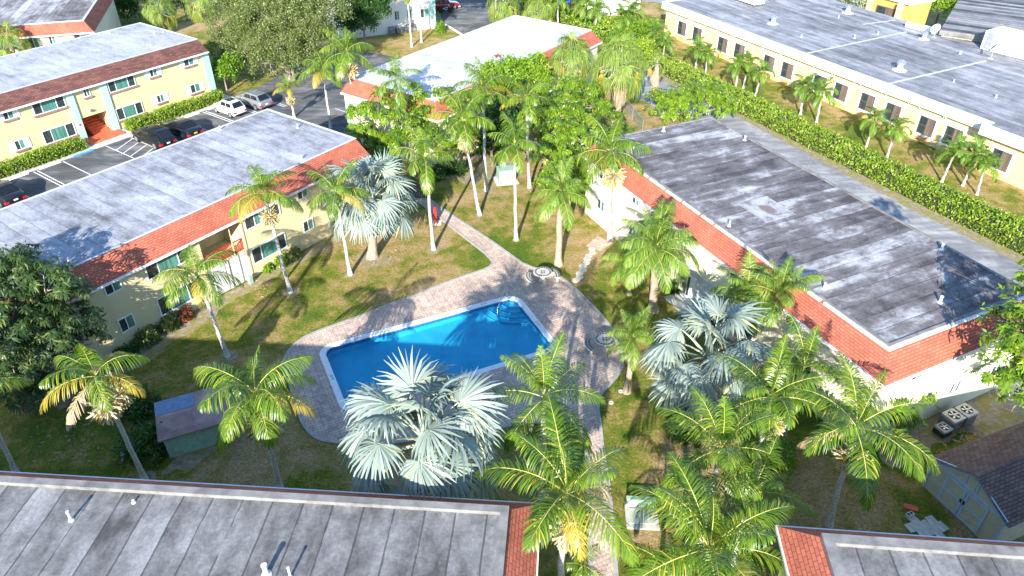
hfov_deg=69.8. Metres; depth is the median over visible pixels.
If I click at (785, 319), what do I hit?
window
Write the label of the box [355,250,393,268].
tree ring
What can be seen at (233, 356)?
tree ring
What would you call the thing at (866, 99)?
window
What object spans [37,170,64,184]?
parking line
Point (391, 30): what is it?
air conditioner
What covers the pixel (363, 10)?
broadleaf tree
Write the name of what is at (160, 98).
window
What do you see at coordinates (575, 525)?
palm tree
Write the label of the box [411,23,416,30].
air conditioner
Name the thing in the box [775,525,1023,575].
apartment building
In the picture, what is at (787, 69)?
window
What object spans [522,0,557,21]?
tree
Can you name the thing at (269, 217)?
palm tree
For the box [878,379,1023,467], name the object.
side yard soil
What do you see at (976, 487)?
garden shed
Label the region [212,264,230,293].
door
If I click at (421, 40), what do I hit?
palm tree
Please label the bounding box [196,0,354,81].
broadleaf tree
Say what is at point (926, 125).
window
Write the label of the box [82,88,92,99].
window
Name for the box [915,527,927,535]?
paving slab
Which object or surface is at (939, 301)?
vent pipe
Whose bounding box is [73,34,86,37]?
window
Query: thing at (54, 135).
window
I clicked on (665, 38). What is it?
palm tree
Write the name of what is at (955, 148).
palm tree
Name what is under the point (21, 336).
broadleaf tree
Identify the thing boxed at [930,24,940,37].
satellite dish
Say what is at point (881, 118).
palm tree
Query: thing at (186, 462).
bare strip
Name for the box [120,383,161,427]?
shrub
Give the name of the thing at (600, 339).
round table
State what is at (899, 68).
roof turbine
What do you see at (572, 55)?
palm tree
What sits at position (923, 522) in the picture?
paving slab
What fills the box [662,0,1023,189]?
commercial building
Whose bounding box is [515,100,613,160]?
broadleaf tree
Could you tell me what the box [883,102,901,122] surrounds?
window
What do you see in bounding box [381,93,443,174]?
broadleaf tree
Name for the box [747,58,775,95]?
palm tree
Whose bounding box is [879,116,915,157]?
palm tree
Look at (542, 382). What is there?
palm tree
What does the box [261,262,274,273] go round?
shrub
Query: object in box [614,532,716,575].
palm tree
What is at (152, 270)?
window
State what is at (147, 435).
shrub
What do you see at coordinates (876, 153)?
chain link fence
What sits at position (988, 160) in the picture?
palm tree
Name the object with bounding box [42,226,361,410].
planting bed
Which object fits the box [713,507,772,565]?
shrub
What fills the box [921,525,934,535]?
paving slab
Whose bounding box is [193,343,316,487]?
palm tree
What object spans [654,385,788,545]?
palm tree
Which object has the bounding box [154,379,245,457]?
pump shed
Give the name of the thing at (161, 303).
window
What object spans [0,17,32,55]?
palm tree
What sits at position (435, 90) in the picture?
broadleaf tree
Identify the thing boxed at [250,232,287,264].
window
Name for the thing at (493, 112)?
broadleaf tree
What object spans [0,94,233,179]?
pavement
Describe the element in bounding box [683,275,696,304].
door
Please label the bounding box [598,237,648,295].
palm tree
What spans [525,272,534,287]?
curved bench
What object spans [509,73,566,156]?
broadleaf tree
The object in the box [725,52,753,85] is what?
palm tree
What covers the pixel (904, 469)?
fallen leaves
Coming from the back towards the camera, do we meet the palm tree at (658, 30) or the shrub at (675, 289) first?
the palm tree at (658, 30)
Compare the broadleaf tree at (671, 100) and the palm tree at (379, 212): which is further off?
the broadleaf tree at (671, 100)
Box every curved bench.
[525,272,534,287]
[551,268,559,282]
[585,338,595,355]
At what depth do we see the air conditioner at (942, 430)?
37.71 m
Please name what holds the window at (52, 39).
in the apartment building at (40, 23)
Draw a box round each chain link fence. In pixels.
[623,97,643,129]
[665,55,1015,218]
[993,382,1023,417]
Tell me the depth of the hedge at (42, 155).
63.88 m
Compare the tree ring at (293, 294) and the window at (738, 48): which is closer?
the tree ring at (293, 294)
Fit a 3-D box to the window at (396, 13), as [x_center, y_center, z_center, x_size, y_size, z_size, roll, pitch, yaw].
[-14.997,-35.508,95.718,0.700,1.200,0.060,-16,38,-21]
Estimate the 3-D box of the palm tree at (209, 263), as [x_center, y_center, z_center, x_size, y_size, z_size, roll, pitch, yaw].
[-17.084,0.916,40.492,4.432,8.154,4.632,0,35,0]
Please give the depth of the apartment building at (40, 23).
82.08 m
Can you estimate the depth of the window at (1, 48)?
79.22 m
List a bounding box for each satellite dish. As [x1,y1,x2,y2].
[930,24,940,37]
[986,43,997,59]
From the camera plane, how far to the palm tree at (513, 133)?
49.14 m
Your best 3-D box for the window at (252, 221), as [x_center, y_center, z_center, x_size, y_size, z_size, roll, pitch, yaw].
[-16.512,-4.810,48.556,0.060,1.050,2.870,22,41,28]
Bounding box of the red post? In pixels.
[431,207,441,224]
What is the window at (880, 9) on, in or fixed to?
in the commercial building at (915, 11)
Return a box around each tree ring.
[135,470,156,479]
[218,350,237,362]
[281,287,299,297]
[343,271,356,277]
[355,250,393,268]
[427,246,439,253]
[480,188,491,193]
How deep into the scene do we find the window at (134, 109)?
70.60 m
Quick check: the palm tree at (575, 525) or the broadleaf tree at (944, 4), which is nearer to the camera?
the palm tree at (575, 525)
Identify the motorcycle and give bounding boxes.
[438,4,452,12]
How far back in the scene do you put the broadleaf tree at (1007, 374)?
32.39 m
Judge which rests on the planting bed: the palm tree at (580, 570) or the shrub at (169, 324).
the shrub at (169, 324)
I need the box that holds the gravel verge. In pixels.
[629,67,1023,262]
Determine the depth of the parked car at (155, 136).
66.44 m
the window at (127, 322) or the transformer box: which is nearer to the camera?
the window at (127, 322)
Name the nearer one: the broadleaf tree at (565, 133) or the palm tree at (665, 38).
the broadleaf tree at (565, 133)
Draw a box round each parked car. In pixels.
[0,180,26,207]
[131,123,176,149]
[160,117,203,139]
[212,97,246,117]
[234,89,272,110]
[435,0,459,10]
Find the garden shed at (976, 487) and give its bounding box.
[921,422,1023,540]
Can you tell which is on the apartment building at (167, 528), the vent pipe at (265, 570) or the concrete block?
the vent pipe at (265, 570)
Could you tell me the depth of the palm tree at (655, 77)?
75.19 m
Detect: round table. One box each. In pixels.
[534,267,551,282]
[594,333,614,351]
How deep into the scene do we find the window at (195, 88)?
75.40 m
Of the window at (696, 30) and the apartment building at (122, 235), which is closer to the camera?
the apartment building at (122, 235)
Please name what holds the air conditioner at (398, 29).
on the ground
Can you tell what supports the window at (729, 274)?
in the apartment building at (875, 307)
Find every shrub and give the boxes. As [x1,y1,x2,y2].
[109,341,140,364]
[110,418,168,475]
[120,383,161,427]
[128,324,164,349]
[153,309,182,332]
[173,303,194,324]
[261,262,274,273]
[273,250,288,267]
[284,245,301,262]
[423,161,449,181]
[434,19,446,33]
[446,159,468,176]
[664,279,680,294]
[665,405,704,448]
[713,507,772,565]
[739,428,798,488]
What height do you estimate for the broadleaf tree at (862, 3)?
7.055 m
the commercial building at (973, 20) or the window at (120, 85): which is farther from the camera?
the commercial building at (973, 20)
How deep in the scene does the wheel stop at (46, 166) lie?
63.77 m
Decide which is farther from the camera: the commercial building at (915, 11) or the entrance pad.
the commercial building at (915, 11)
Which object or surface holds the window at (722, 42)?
in the commercial building at (929, 98)
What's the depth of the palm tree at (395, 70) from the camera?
59.19 m
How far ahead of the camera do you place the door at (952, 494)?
33.74 m
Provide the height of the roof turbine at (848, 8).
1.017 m
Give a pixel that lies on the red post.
(435, 221)
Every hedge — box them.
[0,136,86,178]
[122,88,224,131]
[521,0,644,59]
[642,50,1023,255]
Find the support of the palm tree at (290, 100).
on the parking lot
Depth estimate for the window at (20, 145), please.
63.74 m
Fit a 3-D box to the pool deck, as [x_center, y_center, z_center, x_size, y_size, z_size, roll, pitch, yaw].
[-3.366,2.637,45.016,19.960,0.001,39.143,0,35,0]
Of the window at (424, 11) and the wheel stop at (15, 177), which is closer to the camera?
the wheel stop at (15, 177)
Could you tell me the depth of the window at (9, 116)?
62.24 m
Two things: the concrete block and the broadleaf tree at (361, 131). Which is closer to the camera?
the concrete block
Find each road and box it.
[440,0,504,33]
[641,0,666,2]
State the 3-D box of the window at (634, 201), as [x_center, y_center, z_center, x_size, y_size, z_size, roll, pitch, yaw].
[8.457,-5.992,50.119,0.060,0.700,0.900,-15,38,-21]
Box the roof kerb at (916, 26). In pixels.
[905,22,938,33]
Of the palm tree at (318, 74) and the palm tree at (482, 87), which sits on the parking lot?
the palm tree at (318, 74)
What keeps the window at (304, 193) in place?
in the apartment building at (122, 235)
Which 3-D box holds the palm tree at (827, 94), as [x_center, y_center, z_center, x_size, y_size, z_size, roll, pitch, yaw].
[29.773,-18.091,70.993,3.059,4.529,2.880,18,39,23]
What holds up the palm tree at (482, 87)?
on the ground
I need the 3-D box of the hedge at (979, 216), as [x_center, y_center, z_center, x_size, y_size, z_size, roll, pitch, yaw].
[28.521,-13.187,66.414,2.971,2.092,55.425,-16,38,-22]
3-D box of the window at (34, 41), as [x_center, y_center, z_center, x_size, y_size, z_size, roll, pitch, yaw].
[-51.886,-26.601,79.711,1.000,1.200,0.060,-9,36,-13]
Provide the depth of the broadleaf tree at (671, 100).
69.78 m
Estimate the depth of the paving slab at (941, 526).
33.35 m
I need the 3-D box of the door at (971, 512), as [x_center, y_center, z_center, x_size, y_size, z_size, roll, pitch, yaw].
[20.614,10.091,32.927,0.086,1.640,1.080,-13,37,-18]
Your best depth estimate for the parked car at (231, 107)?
72.69 m
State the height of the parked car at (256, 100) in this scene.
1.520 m
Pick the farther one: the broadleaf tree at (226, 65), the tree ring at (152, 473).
the broadleaf tree at (226, 65)
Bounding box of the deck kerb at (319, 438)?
[282,187,623,575]
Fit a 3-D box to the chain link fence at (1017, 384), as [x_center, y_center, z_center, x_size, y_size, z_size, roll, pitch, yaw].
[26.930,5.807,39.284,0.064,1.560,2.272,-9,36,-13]
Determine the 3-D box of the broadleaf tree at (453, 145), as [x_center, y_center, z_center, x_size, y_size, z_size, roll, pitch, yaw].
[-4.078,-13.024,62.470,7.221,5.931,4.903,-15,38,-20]
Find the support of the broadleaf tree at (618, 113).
on the ground
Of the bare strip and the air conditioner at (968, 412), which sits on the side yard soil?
the air conditioner at (968, 412)
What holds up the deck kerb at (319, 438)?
on the ground
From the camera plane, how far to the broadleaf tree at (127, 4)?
98.69 m
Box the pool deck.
[286,187,620,575]
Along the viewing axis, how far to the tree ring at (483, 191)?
60.13 m
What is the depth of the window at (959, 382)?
38.46 m
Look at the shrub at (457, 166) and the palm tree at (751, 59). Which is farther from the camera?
the palm tree at (751, 59)
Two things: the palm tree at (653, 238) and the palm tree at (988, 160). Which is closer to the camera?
the palm tree at (653, 238)
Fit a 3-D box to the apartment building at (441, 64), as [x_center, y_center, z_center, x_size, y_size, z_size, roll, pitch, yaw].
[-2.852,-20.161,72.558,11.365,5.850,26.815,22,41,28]
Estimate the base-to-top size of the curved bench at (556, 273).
0.454 m
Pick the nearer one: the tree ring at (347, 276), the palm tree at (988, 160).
the tree ring at (347, 276)
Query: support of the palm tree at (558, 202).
on the ground
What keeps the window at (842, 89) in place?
in the commercial building at (929, 98)
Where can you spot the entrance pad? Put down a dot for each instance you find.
(598, 243)
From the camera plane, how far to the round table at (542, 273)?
49.18 m
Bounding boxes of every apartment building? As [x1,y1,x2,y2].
[0,0,120,54]
[0,22,215,161]
[0,108,370,394]
[0,471,540,575]
[327,0,435,38]
[340,15,601,168]
[584,116,1023,446]
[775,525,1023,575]
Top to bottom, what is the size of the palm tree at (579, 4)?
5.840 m
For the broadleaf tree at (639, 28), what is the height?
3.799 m
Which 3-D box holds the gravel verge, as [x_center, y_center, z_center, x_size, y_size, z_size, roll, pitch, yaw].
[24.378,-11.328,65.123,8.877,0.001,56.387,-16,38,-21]
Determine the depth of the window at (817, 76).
76.71 m
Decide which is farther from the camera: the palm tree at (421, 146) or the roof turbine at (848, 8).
the roof turbine at (848, 8)
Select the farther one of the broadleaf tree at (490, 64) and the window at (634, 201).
the broadleaf tree at (490, 64)
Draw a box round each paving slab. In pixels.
[904,503,917,511]
[904,522,915,532]
[908,516,919,521]
[912,520,922,527]
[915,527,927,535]
[919,519,929,527]
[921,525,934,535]
[924,515,937,523]
[928,523,941,531]
[930,526,945,536]
[935,521,948,531]
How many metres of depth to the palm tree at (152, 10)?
95.03 m
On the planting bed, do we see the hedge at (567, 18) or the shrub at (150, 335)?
the shrub at (150, 335)
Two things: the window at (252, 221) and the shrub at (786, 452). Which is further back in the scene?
the window at (252, 221)
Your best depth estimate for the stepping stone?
49.51 m
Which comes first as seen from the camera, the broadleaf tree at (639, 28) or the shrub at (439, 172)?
the shrub at (439, 172)
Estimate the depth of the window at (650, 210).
48.57 m
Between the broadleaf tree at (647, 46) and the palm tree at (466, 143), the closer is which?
the palm tree at (466, 143)
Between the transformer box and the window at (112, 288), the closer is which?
the window at (112, 288)
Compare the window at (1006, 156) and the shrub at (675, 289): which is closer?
the shrub at (675, 289)
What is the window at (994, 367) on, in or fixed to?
in the apartment building at (875, 307)
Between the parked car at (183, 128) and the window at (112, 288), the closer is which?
the window at (112, 288)
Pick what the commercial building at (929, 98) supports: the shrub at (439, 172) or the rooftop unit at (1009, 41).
the rooftop unit at (1009, 41)
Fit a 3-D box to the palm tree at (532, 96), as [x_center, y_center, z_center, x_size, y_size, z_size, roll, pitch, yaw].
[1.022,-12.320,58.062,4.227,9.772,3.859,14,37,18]
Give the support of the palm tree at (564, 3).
on the ground
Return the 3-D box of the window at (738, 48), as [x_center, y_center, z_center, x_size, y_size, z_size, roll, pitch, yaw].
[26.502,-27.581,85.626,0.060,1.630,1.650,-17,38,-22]
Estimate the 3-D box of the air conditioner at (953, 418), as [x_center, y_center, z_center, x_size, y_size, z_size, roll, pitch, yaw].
[22.881,6.888,38.234,0.840,0.875,0.840,-15,38,-21]
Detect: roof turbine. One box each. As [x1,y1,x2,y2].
[767,15,778,24]
[841,4,853,13]
[891,60,906,71]
[918,31,929,39]
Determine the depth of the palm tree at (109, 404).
31.20 m
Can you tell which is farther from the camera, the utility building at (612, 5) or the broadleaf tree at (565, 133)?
the utility building at (612, 5)
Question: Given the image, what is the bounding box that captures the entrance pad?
[586,236,612,250]
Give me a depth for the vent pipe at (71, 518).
24.83 m
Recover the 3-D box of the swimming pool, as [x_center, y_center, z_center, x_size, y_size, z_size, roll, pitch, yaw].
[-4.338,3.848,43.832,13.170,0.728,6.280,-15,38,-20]
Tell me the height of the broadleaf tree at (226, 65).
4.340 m
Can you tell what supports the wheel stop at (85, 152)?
on the parking lot
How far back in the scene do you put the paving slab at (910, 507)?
34.21 m
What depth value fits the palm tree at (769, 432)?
31.17 m
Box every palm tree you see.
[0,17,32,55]
[0,374,33,471]
[38,343,149,479]
[140,0,177,30]
[152,244,243,357]
[183,0,217,33]
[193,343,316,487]
[225,164,303,293]
[272,72,306,117]
[297,46,343,128]
[305,159,370,275]
[319,26,374,83]
[320,148,420,259]
[333,345,508,499]
[368,53,422,165]
[387,123,454,250]
[395,0,416,46]
[409,0,429,42]
[427,88,495,215]
[450,56,513,191]
[474,391,639,575]
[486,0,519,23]
[488,111,544,240]
[488,331,605,500]
[499,73,552,188]
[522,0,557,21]
[529,156,593,267]
[545,0,570,22]
[549,29,593,101]
[553,543,602,575]
[569,112,652,241]
[572,0,599,23]
[584,0,610,24]
[588,30,645,116]
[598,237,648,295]
[605,305,660,394]
[608,2,634,29]
[611,198,699,313]
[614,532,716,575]
[620,0,646,35]
[623,451,795,575]
[636,292,777,428]
[645,23,669,43]
[645,52,666,100]
[652,30,676,56]
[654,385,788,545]
[685,33,709,67]
[685,434,817,566]
[696,43,720,72]
[708,249,784,346]
[709,333,835,499]
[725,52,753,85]
[734,256,824,365]
[736,50,759,88]
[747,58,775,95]
[758,312,853,441]
[785,351,940,528]
[791,72,819,114]
[806,77,838,122]
[858,106,891,147]
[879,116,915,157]
[933,132,977,182]
[955,133,993,186]
[964,150,1006,194]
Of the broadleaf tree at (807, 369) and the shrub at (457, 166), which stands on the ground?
the broadleaf tree at (807, 369)
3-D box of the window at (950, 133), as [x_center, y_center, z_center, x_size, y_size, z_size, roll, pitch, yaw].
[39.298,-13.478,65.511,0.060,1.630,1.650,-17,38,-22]
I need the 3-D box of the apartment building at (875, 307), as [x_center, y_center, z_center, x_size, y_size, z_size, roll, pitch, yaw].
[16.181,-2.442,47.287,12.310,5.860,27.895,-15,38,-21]
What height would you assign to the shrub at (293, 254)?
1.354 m
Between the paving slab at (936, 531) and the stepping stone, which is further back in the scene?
the stepping stone
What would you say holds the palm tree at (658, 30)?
on the ground
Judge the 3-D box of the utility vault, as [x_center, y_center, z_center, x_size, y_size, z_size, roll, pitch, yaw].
[5.971,10.291,33.679,1.500,0.550,1.500,2,35,2]
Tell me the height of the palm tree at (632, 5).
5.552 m
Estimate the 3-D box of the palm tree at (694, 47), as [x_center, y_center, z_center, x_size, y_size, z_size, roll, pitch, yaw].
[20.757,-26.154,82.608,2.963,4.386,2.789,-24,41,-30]
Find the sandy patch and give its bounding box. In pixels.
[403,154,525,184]
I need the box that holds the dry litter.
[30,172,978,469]
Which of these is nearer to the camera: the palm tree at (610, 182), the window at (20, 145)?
the palm tree at (610, 182)
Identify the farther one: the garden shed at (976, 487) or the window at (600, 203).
the window at (600, 203)
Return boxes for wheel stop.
[6,172,28,180]
[39,161,60,169]
[73,149,93,156]
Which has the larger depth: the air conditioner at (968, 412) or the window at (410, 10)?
the window at (410, 10)
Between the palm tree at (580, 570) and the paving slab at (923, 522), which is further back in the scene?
the paving slab at (923, 522)
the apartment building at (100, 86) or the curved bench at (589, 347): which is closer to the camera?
the curved bench at (589, 347)
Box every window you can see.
[0,39,18,50]
[2,111,17,122]
[13,138,28,152]
[27,38,40,47]
[31,96,68,117]
[41,122,78,145]
[48,36,56,43]
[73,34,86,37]
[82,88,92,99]
[103,280,122,296]
[107,75,138,94]
[115,101,145,122]
[117,313,136,333]
[144,248,191,280]
[149,69,159,79]
[156,93,166,104]
[156,279,201,316]
[183,58,196,68]
[189,82,202,95]
[243,203,280,230]
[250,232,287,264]
[296,189,308,200]
[302,217,313,232]
[394,10,399,20]
[406,9,411,18]
[421,8,428,17]
[597,197,604,212]
[628,224,636,236]
[631,196,639,207]
[649,210,671,230]
[677,21,686,35]
[692,27,701,41]
[717,36,727,52]
[725,305,752,340]
[728,274,760,307]
[733,43,744,56]
[764,54,774,71]
[780,61,793,79]
[784,315,798,331]
[812,74,826,91]
[832,82,848,101]
[858,92,875,112]
[875,4,895,16]
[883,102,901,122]
[909,374,923,381]
[915,115,936,137]
[942,125,963,144]
[946,381,957,395]
[952,378,963,393]
[989,363,1001,375]
[992,147,1012,172]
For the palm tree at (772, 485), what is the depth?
28.76 m
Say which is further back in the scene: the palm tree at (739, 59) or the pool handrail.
the palm tree at (739, 59)
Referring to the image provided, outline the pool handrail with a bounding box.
[497,287,507,317]
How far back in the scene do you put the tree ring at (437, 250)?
52.66 m
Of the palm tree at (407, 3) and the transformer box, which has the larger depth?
the palm tree at (407, 3)
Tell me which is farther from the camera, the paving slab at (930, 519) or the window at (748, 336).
the window at (748, 336)
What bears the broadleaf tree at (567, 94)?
on the ground
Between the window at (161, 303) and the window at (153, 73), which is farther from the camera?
the window at (153, 73)
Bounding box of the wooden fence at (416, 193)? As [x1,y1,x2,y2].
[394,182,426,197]
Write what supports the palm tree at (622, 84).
on the ground
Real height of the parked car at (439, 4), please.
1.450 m
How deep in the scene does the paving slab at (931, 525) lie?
33.40 m
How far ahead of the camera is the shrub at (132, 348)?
42.80 m
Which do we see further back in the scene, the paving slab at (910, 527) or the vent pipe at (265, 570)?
the paving slab at (910, 527)
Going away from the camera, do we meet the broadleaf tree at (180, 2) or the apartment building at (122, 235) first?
the apartment building at (122, 235)
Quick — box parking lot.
[0,49,396,208]
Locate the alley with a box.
[633,72,1023,285]
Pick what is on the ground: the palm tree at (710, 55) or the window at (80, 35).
the palm tree at (710, 55)
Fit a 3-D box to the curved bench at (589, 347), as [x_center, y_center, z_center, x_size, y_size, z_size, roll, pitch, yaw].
[4.558,3.501,43.412,0.497,0.454,1.347,-6,35,-8]
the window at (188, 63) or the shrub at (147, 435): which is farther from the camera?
the window at (188, 63)
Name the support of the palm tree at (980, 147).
on the ground
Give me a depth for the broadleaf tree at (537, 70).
68.04 m
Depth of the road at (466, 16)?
103.55 m
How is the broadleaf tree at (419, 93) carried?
on the ground
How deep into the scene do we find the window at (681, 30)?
93.38 m
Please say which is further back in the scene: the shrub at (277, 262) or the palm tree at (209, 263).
the shrub at (277, 262)
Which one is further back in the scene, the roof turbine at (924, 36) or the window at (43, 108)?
the roof turbine at (924, 36)
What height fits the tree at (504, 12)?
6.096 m
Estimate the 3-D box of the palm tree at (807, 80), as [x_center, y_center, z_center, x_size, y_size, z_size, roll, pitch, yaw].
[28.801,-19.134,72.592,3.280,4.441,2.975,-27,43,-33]
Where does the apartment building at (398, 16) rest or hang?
on the ground
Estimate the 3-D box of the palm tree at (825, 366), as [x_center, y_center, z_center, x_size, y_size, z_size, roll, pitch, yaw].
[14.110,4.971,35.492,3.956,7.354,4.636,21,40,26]
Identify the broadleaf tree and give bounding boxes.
[0,239,114,418]
[114,0,146,20]
[170,0,196,20]
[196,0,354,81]
[211,50,245,93]
[331,0,395,50]
[343,102,406,163]
[352,84,402,158]
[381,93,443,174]
[409,79,430,104]
[423,84,473,161]
[427,95,492,165]
[455,94,525,165]
[477,53,526,126]
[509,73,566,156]
[510,49,553,116]
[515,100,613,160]
[526,115,596,163]
[531,152,586,205]
[551,71,613,152]
[597,109,632,137]
[598,13,658,58]
[604,18,660,41]
[642,77,742,125]
[762,345,831,403]
[836,0,874,8]
[889,391,938,435]
[930,0,957,24]
[969,258,1023,411]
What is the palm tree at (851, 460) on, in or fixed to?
on the ground
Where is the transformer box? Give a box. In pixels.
[493,164,518,185]
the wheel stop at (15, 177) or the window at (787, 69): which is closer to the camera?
the wheel stop at (15, 177)
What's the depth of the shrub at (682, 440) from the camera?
37.40 m
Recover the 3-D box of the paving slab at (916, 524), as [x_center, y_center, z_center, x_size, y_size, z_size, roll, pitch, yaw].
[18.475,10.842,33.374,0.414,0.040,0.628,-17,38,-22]
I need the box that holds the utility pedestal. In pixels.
[246,274,253,284]
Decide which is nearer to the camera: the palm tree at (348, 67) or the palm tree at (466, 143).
the palm tree at (466, 143)
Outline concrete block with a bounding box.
[904,511,914,518]
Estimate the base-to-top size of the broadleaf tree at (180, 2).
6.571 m
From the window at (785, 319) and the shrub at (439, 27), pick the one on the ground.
the shrub at (439, 27)
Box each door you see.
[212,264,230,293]
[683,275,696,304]
[936,474,968,514]
[955,492,989,533]
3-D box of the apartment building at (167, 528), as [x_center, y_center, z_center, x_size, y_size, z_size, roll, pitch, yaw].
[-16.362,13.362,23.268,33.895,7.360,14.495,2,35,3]
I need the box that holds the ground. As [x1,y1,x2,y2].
[0,0,1023,575]
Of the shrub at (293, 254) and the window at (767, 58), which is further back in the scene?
the window at (767, 58)
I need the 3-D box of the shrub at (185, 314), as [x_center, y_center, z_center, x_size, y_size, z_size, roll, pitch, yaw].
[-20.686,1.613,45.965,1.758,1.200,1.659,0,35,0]
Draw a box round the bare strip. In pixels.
[161,439,234,474]
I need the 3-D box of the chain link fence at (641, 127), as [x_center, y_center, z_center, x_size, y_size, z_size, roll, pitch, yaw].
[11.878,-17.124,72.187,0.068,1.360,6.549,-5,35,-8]
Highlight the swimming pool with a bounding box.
[320,296,555,411]
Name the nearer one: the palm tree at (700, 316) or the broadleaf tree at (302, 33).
the palm tree at (700, 316)
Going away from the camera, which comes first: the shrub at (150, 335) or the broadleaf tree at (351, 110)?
the shrub at (150, 335)
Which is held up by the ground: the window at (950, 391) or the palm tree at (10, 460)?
the palm tree at (10, 460)
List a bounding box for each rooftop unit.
[734,0,764,6]
[980,26,1023,59]
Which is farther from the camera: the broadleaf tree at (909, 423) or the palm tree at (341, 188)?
the palm tree at (341, 188)
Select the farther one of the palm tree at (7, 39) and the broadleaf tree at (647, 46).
the broadleaf tree at (647, 46)
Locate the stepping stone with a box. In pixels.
[572,278,579,282]
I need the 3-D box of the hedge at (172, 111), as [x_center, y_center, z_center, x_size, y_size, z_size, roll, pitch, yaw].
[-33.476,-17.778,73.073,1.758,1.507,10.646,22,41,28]
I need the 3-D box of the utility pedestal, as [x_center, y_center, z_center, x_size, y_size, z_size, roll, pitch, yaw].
[-17.487,-0.568,49.074,0.280,0.600,0.320,22,41,28]
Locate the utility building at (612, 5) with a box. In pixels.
[585,0,640,15]
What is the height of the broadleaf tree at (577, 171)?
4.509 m
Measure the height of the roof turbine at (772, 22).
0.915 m
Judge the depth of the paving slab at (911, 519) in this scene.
33.67 m
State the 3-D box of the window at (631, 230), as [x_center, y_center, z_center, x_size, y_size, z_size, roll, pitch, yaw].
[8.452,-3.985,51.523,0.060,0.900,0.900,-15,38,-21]
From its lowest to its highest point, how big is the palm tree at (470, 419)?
10.077 m
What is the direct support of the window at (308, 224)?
in the apartment building at (122, 235)
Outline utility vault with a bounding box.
[624,495,659,529]
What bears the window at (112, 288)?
in the apartment building at (122, 235)
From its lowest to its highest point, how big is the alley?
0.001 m
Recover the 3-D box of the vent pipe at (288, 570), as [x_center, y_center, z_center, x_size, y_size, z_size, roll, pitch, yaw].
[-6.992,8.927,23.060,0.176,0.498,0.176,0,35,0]
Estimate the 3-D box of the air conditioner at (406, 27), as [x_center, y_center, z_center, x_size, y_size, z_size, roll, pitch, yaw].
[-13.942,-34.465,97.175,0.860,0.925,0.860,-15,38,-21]
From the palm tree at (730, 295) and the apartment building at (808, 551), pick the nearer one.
the apartment building at (808, 551)
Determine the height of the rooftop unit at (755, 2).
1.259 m
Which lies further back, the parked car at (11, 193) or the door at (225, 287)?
the parked car at (11, 193)
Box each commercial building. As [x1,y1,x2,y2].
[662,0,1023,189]
[862,0,934,24]
[939,0,1023,41]
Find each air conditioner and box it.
[388,26,395,34]
[395,25,402,33]
[404,24,408,31]
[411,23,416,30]
[932,421,953,438]
[937,408,965,431]
[954,403,978,426]
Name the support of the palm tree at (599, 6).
on the ground
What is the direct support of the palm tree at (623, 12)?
on the ground
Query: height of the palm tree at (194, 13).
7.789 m
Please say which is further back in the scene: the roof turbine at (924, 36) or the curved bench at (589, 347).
the roof turbine at (924, 36)
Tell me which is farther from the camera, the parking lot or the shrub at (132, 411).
the parking lot
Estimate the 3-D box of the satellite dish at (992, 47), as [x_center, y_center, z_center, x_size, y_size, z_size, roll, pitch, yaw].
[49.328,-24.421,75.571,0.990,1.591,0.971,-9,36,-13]
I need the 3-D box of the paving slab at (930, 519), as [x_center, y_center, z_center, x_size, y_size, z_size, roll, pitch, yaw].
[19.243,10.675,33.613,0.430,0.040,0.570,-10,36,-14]
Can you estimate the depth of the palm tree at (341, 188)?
45.99 m
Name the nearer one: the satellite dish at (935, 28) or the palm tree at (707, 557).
the palm tree at (707, 557)
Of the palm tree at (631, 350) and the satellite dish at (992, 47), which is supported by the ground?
the palm tree at (631, 350)
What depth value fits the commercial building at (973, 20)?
86.31 m
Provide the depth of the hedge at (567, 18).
96.69 m
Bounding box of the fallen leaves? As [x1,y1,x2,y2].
[797,424,989,529]
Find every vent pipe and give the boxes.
[65,510,74,521]
[260,562,271,575]
[286,566,292,575]
[936,295,943,303]
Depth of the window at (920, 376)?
35.83 m
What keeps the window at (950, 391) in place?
in the apartment building at (875, 307)

